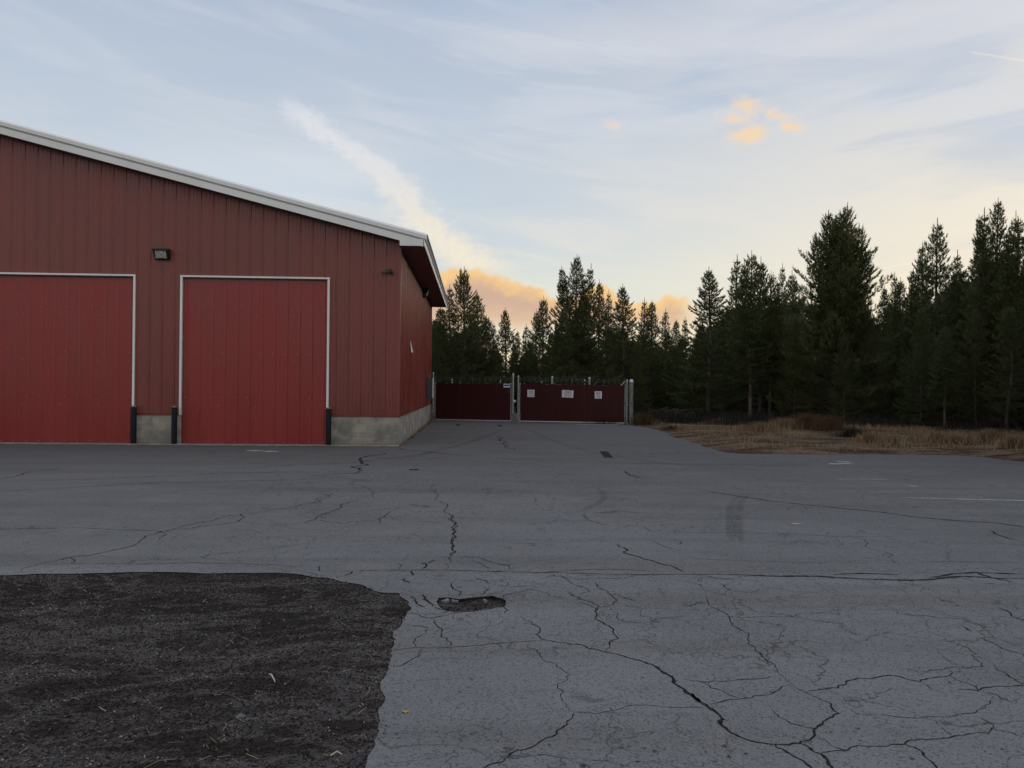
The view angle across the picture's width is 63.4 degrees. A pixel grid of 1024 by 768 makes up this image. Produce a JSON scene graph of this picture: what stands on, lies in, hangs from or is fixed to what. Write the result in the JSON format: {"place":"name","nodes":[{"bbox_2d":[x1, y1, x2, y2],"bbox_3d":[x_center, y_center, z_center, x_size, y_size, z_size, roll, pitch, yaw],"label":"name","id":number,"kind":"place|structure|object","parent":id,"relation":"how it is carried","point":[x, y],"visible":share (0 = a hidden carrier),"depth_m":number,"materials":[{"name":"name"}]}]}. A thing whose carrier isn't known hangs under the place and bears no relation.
{"place":"outdoors","nodes":[
{"label":"outdoors","id":0,"kind":"place"},
{"bbox_2d":[0,120,447,444],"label":"warehouse","id":1,"kind":"structure","parent":0,"point":[245,314],"depth_m":22.35,"materials":[{"name":"red paint"}]},
{"bbox_2d":[0,272,135,442],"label":"door","id":2,"kind":"structure","parent":1,"relation":"in","point":[67,340],"depth_m":22.25,"materials":[{"name":"red paint"}]},
{"bbox_2d":[151,248,170,259],"bbox_3d":[-9.389,-3.481,22.210,0.444,0.282,0.212,1,0,-3],"label":"wall lamp","id":3,"kind":"object","parent":1,"relation":"attached to","point":[161,253],"visible":1,"depth_m":22.16,"materials":[{"name":"black plastic"}]},
{"bbox_2d":[179,275,329,443],"bbox_3d":[-6.958,-0.642,22.462,3.984,4.534,0.151,1,0,-3],"label":"door","id":4,"kind":"structure","parent":1,"relation":"in","point":[254,350],"depth_m":22.48,"materials":[{"name":"red paint"}]},
{"bbox_2d":[381,269,392,274],"bbox_3d":[-3.380,-3.044,22.497,0.314,0.148,0.172,1,0,-6],"label":"security camera","id":5,"kind":"object","parent":1,"relation":"attached to","point":[388,271],"visible":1,"depth_m":22.45,"materials":[{"name":"black plastic"}]},
{"bbox_2d":[423,288,428,297],"bbox_3d":[-3.346,-3.557,32.332,0.232,0.352,0.444,1,0,-3],"label":"wall lamp","id":6,"kind":"object","parent":1,"relation":"attached to","point":[425,291],"visible":0.98,"depth_m":32.13,"materials":[{"name":"black plastic"}]},
{"bbox_2d":[426,375,433,404],"bbox_3d":[-3.491,0.252,35.251,0.285,1.270,0.600,1,0,-3],"label":"electrical box","id":7,"kind":"object","parent":1,"relation":"attached to","point":[429,387],"visible":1,"depth_m":34.95,"materials":[{"name":"grey metal"}]},
{"bbox_2d":[432,378,433,397],"bbox_3d":[-3.359,0.168,35.257,0.023,0.820,0.560,1,0,-3],"label":"cabinet door","id":8,"kind":"structure","parent":7,"relation":"in","point":[432,378],"depth_m":34.98,"materials":[{"name":"white paint"}]},
{"bbox_2d":[0,409,1023,767],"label":"asphalt lot","id":9,"kind":"structure","parent":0,"point":[668,599],"depth_m":7.50,"materials":[{"name":"grey asphalt"}]},
{"bbox_2d":[0,442,398,446],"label":"concrete apron","id":10,"kind":"object","parent":9,"relation":"on","point":[199,444],"visible":1,"depth_m":22.05,"materials":[{"name":"grey concrete"}]},
{"bbox_2d":[130,405,136,443],"bbox_3d":[-10.079,1.076,22.097,0.146,1.018,0.146,1,0,0],"label":"bollard","id":11,"kind":"object","parent":10,"relation":"on","point":[133,424],"visible":1,"depth_m":22.04,"materials":[{"name":"black metal"}]},
{"bbox_2d":[171,406,176,443],"bbox_3d":[-9.016,1.087,22.145,0.146,1.018,0.146,1,0,-26],"label":"bollard","id":12,"kind":"object","parent":10,"relation":"on","point":[174,425],"visible":1,"depth_m":22.09,"materials":[{"name":"black metal"}]},
{"bbox_2d":[326,407,330,444],"bbox_3d":[-4.939,1.128,22.329,0.146,1.018,0.146,1,0,-28],"label":"bollard","id":13,"kind":"object","parent":10,"relation":"on","point":[328,425],"visible":1,"depth_m":22.27,"materials":[{"name":"black metal"}]},
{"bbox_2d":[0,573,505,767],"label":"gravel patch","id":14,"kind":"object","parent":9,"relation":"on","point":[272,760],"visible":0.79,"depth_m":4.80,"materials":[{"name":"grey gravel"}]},
{"bbox_2d":[0,571,406,767],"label":"straw litter","id":15,"kind":"object","parent":14,"relation":"on","point":[189,675],"visible":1,"depth_m":4.75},
{"bbox_2d":[0,572,410,767],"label":"gravel stones","id":16,"kind":"object","parent":14,"relation":"on","point":[188,698],"visible":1,"depth_m":4.89,"materials":[{"name":"black gravel"}]},
{"bbox_2d":[50,570,414,733],"bbox_3d":[-1.843,1.645,5.877,5.945,0.012,2.374,0,0,43],"label":"spilled grit","id":17,"kind":"object","parent":14,"relation":"on","point":[316,575],"visible":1,"depth_m":5.97,"materials":[{"name":"gravel"}]},
{"bbox_2d":[235,713,245,718],"bbox_3d":[-1.353,1.657,4.135,0.053,0.029,0.038,1,0,8],"label":"rock","id":18,"kind":"object","parent":14,"relation":"on","point":[240,716],"visible":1,"depth_m":4.12,"materials":[{"name":"grey stone"}]},
{"bbox_2d":[441,598,449,602],"bbox_3d":[-0.509,1.678,6.407,0.045,0.030,0.074,0,0,41],"label":"asphalt chip","id":19,"kind":"object","parent":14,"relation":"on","point":[447,600],"visible":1,"depth_m":6.40,"materials":[{"name":"grey asphalt"}]},
{"bbox_2d":[438,599,504,611],"bbox_3d":[-0.296,1.684,6.283,0.529,0.028,0.414,1,0,-7],"label":"pothole rubble","id":20,"kind":"object","parent":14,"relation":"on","point":[468,609],"visible":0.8,"depth_m":6.31,"materials":[{"name":"stone"}]},
{"bbox_2d":[400,420,434,445],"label":"wall weeds","id":21,"kind":"object","parent":9,"relation":"on","point":[418,430],"depth_m":29.03,"materials":[{"name":"green plant"}]},
{"bbox_2d":[432,372,433,420],"bbox_3d":[-3.702,0.612,38.898,0.082,2.325,0.082,1,0,0],"label":"gate post","id":22,"kind":"object","parent":9,"relation":"on","point":[433,397],"visible":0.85,"depth_m":38.87,"materials":[{"name":"metal"}]},
{"bbox_2d":[430,412,435,419],"bbox_3d":[-3.706,1.505,38.817,0.260,0.400,0.017,1,0,11],"label":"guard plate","id":23,"kind":"object","parent":9,"relation":"on","point":[432,415],"visible":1,"depth_m":38.81,"materials":[{"name":"metal"}]},
{"bbox_2d":[512,374,513,412],"bbox_3d":[0.044,0.662,38.179,0.099,2.296,0.099,1,0,0],"label":"gate post","id":24,"kind":"object","parent":9,"relation":"on","point":[512,393],"visible":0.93,"depth_m":38.14,"materials":[{"name":"metal"}]},
{"bbox_2d":[434,377,511,421],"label":"chain link gate","id":25,"kind":"structure","parent":24,"relation":"attached to","point":[495,404],"depth_m":38.51,"materials":[{"name":"metal"}]},
{"bbox_2d":[512,413,516,421],"bbox_3d":[0.119,1.541,38.083,0.260,0.400,0.017,1,0,11],"label":"guard plate","id":26,"kind":"object","parent":9,"relation":"on","point":[514,417],"visible":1,"depth_m":38.08,"materials":[{"name":"metal"}]},
{"bbox_2d":[517,375,518,421],"bbox_3d":[0.283,0.710,38.133,0.071,2.205,0.071,1,0,0],"label":"gate post","id":27,"kind":"object","parent":9,"relation":"on","point":[518,402],"visible":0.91,"depth_m":38.11,"materials":[{"name":"metal"}]},
{"bbox_2d":[519,378,625,423],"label":"chain link gate","id":28,"kind":"structure","parent":27,"relation":"attached to","point":[541,405],"depth_m":37.62,"materials":[{"name":"metal"}]},
{"bbox_2d":[527,390,534,396],"bbox_3d":[0.867,0.430,37.973,0.330,0.330,0.007,1,0,11],"label":"notice","id":29,"kind":"object","parent":28,"relation":"attached to","point":[530,393],"visible":1,"depth_m":37.98,"materials":[{"name":"white paper"}]},
{"bbox_2d":[562,390,573,397],"bbox_3d":[2.527,0.450,37.654,0.520,0.330,0.008,3,0,11],"label":"notice","id":30,"kind":"object","parent":28,"relation":"attached to","point":[567,393],"visible":1,"depth_m":37.65,"materials":[{"name":"white paper"}]},
{"bbox_2d":[595,391,601,398],"bbox_3d":[3.888,0.493,37.393,0.320,0.330,0.007,1,0,11],"label":"notice","id":31,"kind":"object","parent":28,"relation":"attached to","point":[598,394],"visible":1,"depth_m":37.39,"materials":[{"name":"white paper"}]},
{"bbox_2d":[548,422,618,424],"bbox_3d":[2.825,1.773,37.041,3.722,0.024,1.211,0,0,32],"label":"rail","id":32,"kind":"object","parent":9,"relation":"on","point":[583,424],"visible":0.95,"depth_m":36.42,"materials":[{"name":"metal"}]},
{"bbox_2d":[626,380,627,423],"bbox_3d":[5.154,0.830,37.198,0.073,2.058,0.074,1,0,0],"label":"gate post","id":33,"kind":"object","parent":9,"relation":"on","point":[626,400],"visible":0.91,"depth_m":37.17,"materials":[{"name":"metal"}]},
{"bbox_2d":[628,379,633,423],"bbox_3d":[5.312,0.820,37.184,0.281,2.081,0.213,0,0,39],"label":"gate post","id":34,"kind":"object","parent":9,"relation":"on","point":[631,391],"visible":0.97,"depth_m":37.08,"materials":[{"name":"metal"}]},
{"bbox_2d":[0,0,1023,368],"label":"sky","id":35,"kind":"structure","parent":0,"point":[653,144],"materials":[{"name":"blue"}]},
{"bbox_2d":[636,408,1023,461],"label":"dirt verge","id":36,"kind":"structure","parent":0,"point":[1012,454],"depth_m":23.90,"materials":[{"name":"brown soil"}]},
{"bbox_2d":[579,279,614,384],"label":"pine tree","id":37,"kind":"object","parent":36,"relation":"on","point":[600,302],"visible":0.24,"depth_m":48.85,"materials":[{"name":"green plant"}]},
{"bbox_2d":[596,293,615,384],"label":"pine tree","id":38,"kind":"object","parent":36,"relation":"on","point":[610,309],"visible":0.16,"depth_m":53.92,"materials":[{"name":"green plant"}]},
{"bbox_2d":[602,367,616,416],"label":"pine tree","id":39,"kind":"object","parent":36,"relation":"on","point":[609,375],"visible":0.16,"depth_m":42.41,"materials":[{"name":"green plant"}]},
{"bbox_2d":[607,373,633,417],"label":"pine tree","id":40,"kind":"object","parent":36,"relation":"on","point":[620,378],"visible":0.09,"depth_m":41.92,"materials":[{"name":"green plant"}]},
{"bbox_2d":[593,283,651,410],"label":"pine tree","id":41,"kind":"object","parent":36,"relation":"on","point":[622,316],"visible":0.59,"depth_m":46.81,"materials":[{"name":"green plant"}]},
{"bbox_2d":[626,340,653,411],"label":"pine tree","id":42,"kind":"object","parent":36,"relation":"on","point":[639,375],"visible":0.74,"depth_m":44.88,"materials":[{"name":"green plant"}]},
{"bbox_2d":[626,412,654,424],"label":"grass clump","id":43,"kind":"object","parent":36,"relation":"on","point":[640,416],"visible":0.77,"depth_m":36.26,"materials":[{"name":"brown plant"}]},
{"bbox_2d":[633,298,664,407],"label":"pine tree","id":44,"kind":"object","parent":36,"relation":"on","point":[643,327],"visible":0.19,"depth_m":51.91,"materials":[{"name":"green plant"}]},
{"bbox_2d":[631,302,673,409],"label":"pine tree","id":45,"kind":"object","parent":36,"relation":"on","point":[651,328],"visible":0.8,"depth_m":49.80,"materials":[{"name":"green plant"}]},
{"bbox_2d":[655,308,678,361],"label":"pine tree","id":46,"kind":"object","parent":36,"relation":"on","point":[664,332],"visible":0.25,"depth_m":57.88,"materials":[{"name":"green plant"}]},
{"bbox_2d":[658,425,680,430],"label":"grass clump","id":47,"kind":"object","parent":36,"relation":"on","point":[668,428],"visible":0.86,"depth_m":31.94,"materials":[{"name":"brown plant"}]},
{"bbox_2d":[667,318,683,380],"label":"pine tree","id":48,"kind":"object","parent":36,"relation":"on","point":[676,325],"visible":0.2,"depth_m":59.87,"materials":[{"name":"green plant"}]},
{"bbox_2d":[677,319,695,406],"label":"pine tree","id":49,"kind":"object","parent":36,"relation":"on","point":[684,357],"visible":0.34,"depth_m":57.93,"materials":[{"name":"green plant"}]},
{"bbox_2d":[680,333,711,411],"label":"pine tree","id":50,"kind":"object","parent":36,"relation":"on","point":[699,392],"visible":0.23,"depth_m":45.91,"materials":[{"name":"green plant"}]},
{"bbox_2d":[662,270,746,416],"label":"pine tree","id":51,"kind":"object","parent":36,"relation":"on","point":[708,305],"visible":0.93,"depth_m":43.78,"materials":[{"name":"green plant"}]},
{"bbox_2d":[711,254,763,410],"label":"pine tree","id":52,"kind":"object","parent":36,"relation":"on","point":[732,298],"visible":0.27,"depth_m":46.83,"materials":[{"name":"green plant"}]},
{"bbox_2d":[725,250,777,419],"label":"pine tree","id":53,"kind":"object","parent":36,"relation":"on","point":[746,331],"visible":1,"depth_m":41.74,"materials":[{"name":"green plant"}]},
{"bbox_2d":[730,421,787,432],"bbox_3d":[9.468,1.574,31.071,2.977,0.429,1.778,1,0,0],"label":"grass clump","id":54,"kind":"object","parent":36,"relation":"on","point":[758,426],"visible":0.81,"depth_m":31.01,"materials":[{"name":"brown plant"}]},
{"bbox_2d":[732,260,785,415],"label":"pine tree","id":55,"kind":"object","parent":36,"relation":"on","point":[760,389],"visible":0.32,"depth_m":43.31,"materials":[{"name":"green plant"}]},
{"bbox_2d":[754,272,789,416],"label":"pine tree","id":56,"kind":"object","parent":36,"relation":"on","point":[774,338],"visible":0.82,"depth_m":42.27,"materials":[{"name":"green plant"}]},
{"bbox_2d":[778,263,787,304],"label":"pine tree","id":57,"kind":"object","parent":36,"relation":"on","point":[782,278],"visible":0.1,"depth_m":59.89,"materials":[{"name":"green plant"}]},
{"bbox_2d":[762,416,807,429],"bbox_3d":[10.829,1.526,32.889,2.257,0.532,1.482,1,0,0],"label":"grass clump","id":58,"kind":"object","parent":36,"relation":"on","point":[784,422],"visible":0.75,"depth_m":32.73,"materials":[{"name":"brown plant"}]},
{"bbox_2d":[766,274,817,411],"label":"pine tree","id":59,"kind":"object","parent":36,"relation":"on","point":[785,303],"visible":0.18,"depth_m":51.90,"materials":[{"name":"green plant"}]},
{"bbox_2d":[770,316,822,417],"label":"pine tree","id":60,"kind":"object","parent":36,"relation":"on","point":[795,329],"visible":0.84,"depth_m":40.86,"materials":[{"name":"green plant"}]},
{"bbox_2d":[581,404,1023,431],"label":"underbrush","id":61,"kind":"object","parent":36,"relation":"on","point":[743,415],"visible":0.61,"depth_m":36.94,"materials":[{"name":"brown plant"}]},
{"bbox_2d":[777,412,849,429],"bbox_3d":[11.854,1.450,33.044,2.482,0.729,2.323,0,0,38],"label":"grass clump","id":62,"kind":"object","parent":36,"relation":"on","point":[805,418],"visible":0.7,"depth_m":32.80,"materials":[{"name":"brown plant"}]},
{"bbox_2d":[808,413,858,430],"bbox_3d":[12.062,1.435,31.564,1.919,0.685,1.552,1,0,-39],"label":"grass clump","id":63,"kind":"object","parent":36,"relation":"on","point":[826,424],"visible":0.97,"depth_m":31.51,"materials":[{"name":"brown plant"}]},
{"bbox_2d":[765,202,904,418],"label":"pine tree","id":64,"kind":"object","parent":36,"relation":"on","point":[839,310],"visible":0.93,"depth_m":40.44,"materials":[{"name":"green plant"}]},
{"bbox_2d":[824,335,865,420],"bbox_3d":[15.680,-0.230,39.049,2.005,4.323,2.064,0,0,38],"label":"pine tree","id":65,"kind":"object","parent":36,"relation":"on","point":[850,389],"visible":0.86,"depth_m":38.89,"materials":[{"name":"green plant"}]},
{"bbox_2d":[830,425,872,437],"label":"grass clump","id":66,"kind":"object","parent":36,"relation":"on","point":[849,432],"visible":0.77,"depth_m":27.38,"materials":[{"name":"brown plant"}]},
{"bbox_2d":[830,431,902,443],"bbox_3d":[10.342,1.534,24.292,1.906,0.360,1.116,1,0,0],"label":"grass clump","id":67,"kind":"object","parent":36,"relation":"on","point":[870,437],"visible":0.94,"depth_m":24.14,"materials":[{"name":"brown plant"}]},
{"bbox_2d":[842,307,894,420],"bbox_3d":[17.130,-0.954,39.934,2.496,5.742,2.570,0,0,27],"label":"pine tree","id":68,"kind":"object","parent":36,"relation":"on","point":[871,374],"visible":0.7,"depth_m":39.78,"materials":[{"name":"green plant"}]},
{"bbox_2d":[860,284,900,413],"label":"pine tree","id":69,"kind":"object","parent":36,"relation":"on","point":[884,297],"visible":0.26,"depth_m":46.91,"materials":[{"name":"green plant"}]},
{"bbox_2d":[873,272,905,416],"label":"pine tree","id":70,"kind":"object","parent":36,"relation":"on","point":[894,285],"visible":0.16,"depth_m":47.92,"materials":[{"name":"green plant"}]},
{"bbox_2d":[883,434,905,443],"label":"grass clump","id":71,"kind":"object","parent":36,"relation":"on","point":[894,438],"visible":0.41,"depth_m":24.52,"materials":[{"name":"brown plant"}]},
{"bbox_2d":[870,277,926,415],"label":"pine tree","id":72,"kind":"object","parent":36,"relation":"on","point":[898,316],"visible":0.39,"depth_m":44.90,"materials":[{"name":"green plant"}]},
{"bbox_2d":[886,242,950,416],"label":"pine tree","id":73,"kind":"object","parent":36,"relation":"on","point":[915,278],"visible":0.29,"depth_m":43.06,"materials":[{"name":"green plant"}]},
{"bbox_2d":[892,305,948,424],"bbox_3d":[18.209,-0.869,36.933,2.392,5.502,2.463,1,0,23],"label":"pine tree","id":74,"kind":"object","parent":36,"relation":"on","point":[912,378],"visible":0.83,"depth_m":36.90,"materials":[{"name":"green plant"}]},
{"bbox_2d":[890,218,971,419],"bbox_3d":[20.417,-3.053,40.059,4.138,10.016,4.385,1,0,-25],"label":"pine tree","id":75,"kind":"object","parent":36,"relation":"on","point":[932,279],"visible":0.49,"depth_m":39.86,"materials":[{"name":"green plant"}]},
{"bbox_2d":[907,430,964,443],"bbox_3d":[12.697,1.573,24.917,1.500,0.385,1.235,1,0,-13],"label":"grass clump","id":76,"kind":"object","parent":36,"relation":"on","point":[930,437],"visible":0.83,"depth_m":24.74,"materials":[{"name":"brown plant"}]},
{"bbox_2d":[924,326,966,428],"bbox_3d":[18.014,-0.300,34.509,1.641,4.387,1.648,1,0,-27],"label":"pine tree","id":77,"kind":"object","parent":36,"relation":"on","point":[944,372],"visible":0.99,"depth_m":34.31,"materials":[{"name":"green plant"}]},
{"bbox_2d":[938,250,969,419],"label":"pine tree","id":78,"kind":"object","parent":36,"relation":"on","point":[957,268],"visible":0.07,"depth_m":41.94,"materials":[{"name":"green plant"}]},
{"bbox_2d":[931,264,990,423],"bbox_3d":[21.206,-1.865,38.955,2.691,7.609,3.120,0,0,39],"label":"pine tree","id":79,"kind":"object","parent":36,"relation":"on","point":[960,278],"visible":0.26,"depth_m":38.89,"materials":[{"name":"green plant"}]},
{"bbox_2d":[937,433,993,444],"bbox_3d":[13.363,1.613,24.612,1.650,0.343,0.893,1,0,0],"label":"grass clump","id":80,"kind":"object","parent":36,"relation":"on","point":[960,439],"visible":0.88,"depth_m":24.48,"materials":[{"name":"brown plant"}]},
{"bbox_2d":[941,207,1010,423],"bbox_3d":[21.283,-3.025,37.329,2.916,9.946,3.110,1,0,0],"label":"pine tree","id":81,"kind":"object","parent":36,"relation":"on","point":[964,351],"visible":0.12,"depth_m":37.49,"materials":[{"name":"green plant"}]},
{"bbox_2d":[949,307,1005,427],"bbox_3d":[19.564,-0.745,35.037,2.215,5.241,2.347,1,0,6],"label":"pine tree","id":82,"kind":"object","parent":36,"relation":"on","point":[976,363],"visible":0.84,"depth_m":34.91,"materials":[{"name":"green plant"}]},
{"bbox_2d":[952,199,1023,422],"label":"pine tree","id":83,"kind":"object","parent":36,"relation":"on","point":[979,262],"visible":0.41,"depth_m":35.94,"materials":[{"name":"green plant"}]},
{"bbox_2d":[961,427,1015,441],"bbox_3d":[15.113,1.566,26.074,2.010,0.472,1.158,1,0,0],"label":"grass clump","id":84,"kind":"object","parent":36,"relation":"on","point":[985,434],"visible":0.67,"depth_m":25.93,"materials":[{"name":"brown plant"}]},
{"bbox_2d":[963,218,1023,426],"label":"pine tree","id":85,"kind":"object","parent":36,"relation":"on","point":[1004,289],"visible":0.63,"depth_m":34.82,"materials":[{"name":"green plant"}]},
{"bbox_2d":[982,415,1007,431],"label":"grass clump","id":86,"kind":"object","parent":36,"relation":"on","point":[995,424],"visible":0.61,"depth_m":31.06,"materials":[{"name":"plant"}]},
{"bbox_2d":[981,306,1023,429],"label":"pine tree","id":87,"kind":"object","parent":36,"relation":"on","point":[1010,330],"visible":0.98,"depth_m":32.93,"materials":[{"name":"green plant"}]},
{"bbox_2d":[985,433,1023,448],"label":"grass clump","id":88,"kind":"object","parent":36,"relation":"on","point":[1013,442],"visible":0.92,"depth_m":23.02,"materials":[{"name":"brown plant"}]},
{"label":"ground","id":89,"kind":"structure","parent":0,"visible":0},
{"bbox_2d":[431,307,462,415],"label":"pine tree","id":90,"kind":"object","parent":89,"relation":"on","point":[444,372],"visible":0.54,"depth_m":44.80,"materials":[{"name":"green plant"}]},
{"bbox_2d":[431,285,462,382],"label":"pine tree","id":91,"kind":"object","parent":89,"relation":"on","point":[448,311],"visible":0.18,"depth_m":47.88,"materials":[{"name":"green plant"}]},
{"bbox_2d":[433,266,496,415],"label":"pine tree","id":92,"kind":"object","parent":89,"relation":"on","point":[467,368],"visible":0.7,"depth_m":45.75,"materials":[{"name":"green plant"}]},
{"bbox_2d":[455,294,502,392],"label":"pine tree","id":93,"kind":"object","parent":89,"relation":"on","point":[477,304],"visible":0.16,"depth_m":49.84,"materials":[{"name":"green plant"}]},
{"bbox_2d":[465,314,514,413],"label":"pine tree","id":94,"kind":"object","parent":89,"relation":"on","point":[487,328],"visible":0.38,"depth_m":46.77,"materials":[{"name":"green plant"}]},
{"bbox_2d":[488,325,502,382],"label":"pine tree","id":95,"kind":"object","parent":89,"relation":"on","point":[494,326],"visible":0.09,"depth_m":51.95,"materials":[{"name":"green plant"}]},
{"bbox_2d":[493,310,527,410],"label":"pine tree","id":96,"kind":"object","parent":89,"relation":"on","point":[505,346],"visible":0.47,"depth_m":49.90,"materials":[{"name":"green plant"}]},
{"bbox_2d":[506,331,526,412],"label":"pine tree","id":97,"kind":"object","parent":89,"relation":"on","point":[517,351],"visible":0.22,"depth_m":51.84,"materials":[{"name":"green plant"}]},
{"bbox_2d":[515,325,538,404],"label":"pine tree","id":98,"kind":"object","parent":89,"relation":"on","point":[524,336],"visible":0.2,"depth_m":54.92,"materials":[{"name":"green plant"}]},
{"bbox_2d":[520,308,550,383],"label":"pine tree","id":99,"kind":"object","parent":89,"relation":"on","point":[528,354],"visible":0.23,"depth_m":51.87,"materials":[{"name":"green plant"}]},
{"bbox_2d":[525,297,552,386],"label":"pine tree","id":100,"kind":"object","parent":89,"relation":"on","point":[539,328],"visible":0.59,"depth_m":49.84,"materials":[{"name":"green plant"}]},
{"bbox_2d":[544,307,585,414],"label":"pine tree","id":101,"kind":"object","parent":89,"relation":"on","point":[558,340],"visible":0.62,"depth_m":43.80,"materials":[{"name":"green plant"}]},
{"bbox_2d":[532,257,614,413],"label":"pine tree","id":102,"kind":"object","parent":89,"relation":"on","point":[581,315],"visible":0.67,"depth_m":45.68,"materials":[{"name":"green plant"}]},
{"bbox_2d":[431,271,1023,413],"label":"distant pinewood","id":103,"kind":"object","parent":89,"relation":"on","point":[671,370],"visible":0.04,"depth_m":53.68,"materials":[{"name":"green plant"}]},
{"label":"fence post","id":104,"kind":"object","parent":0,"visible":0},
{"bbox_2d":[449,375,586,380],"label":"fence wires","id":105,"kind":"object","parent":104,"relation":"attached to","point":[476,377],"visible":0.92,"depth_m":41.02,"materials":[{"name":"metal"}]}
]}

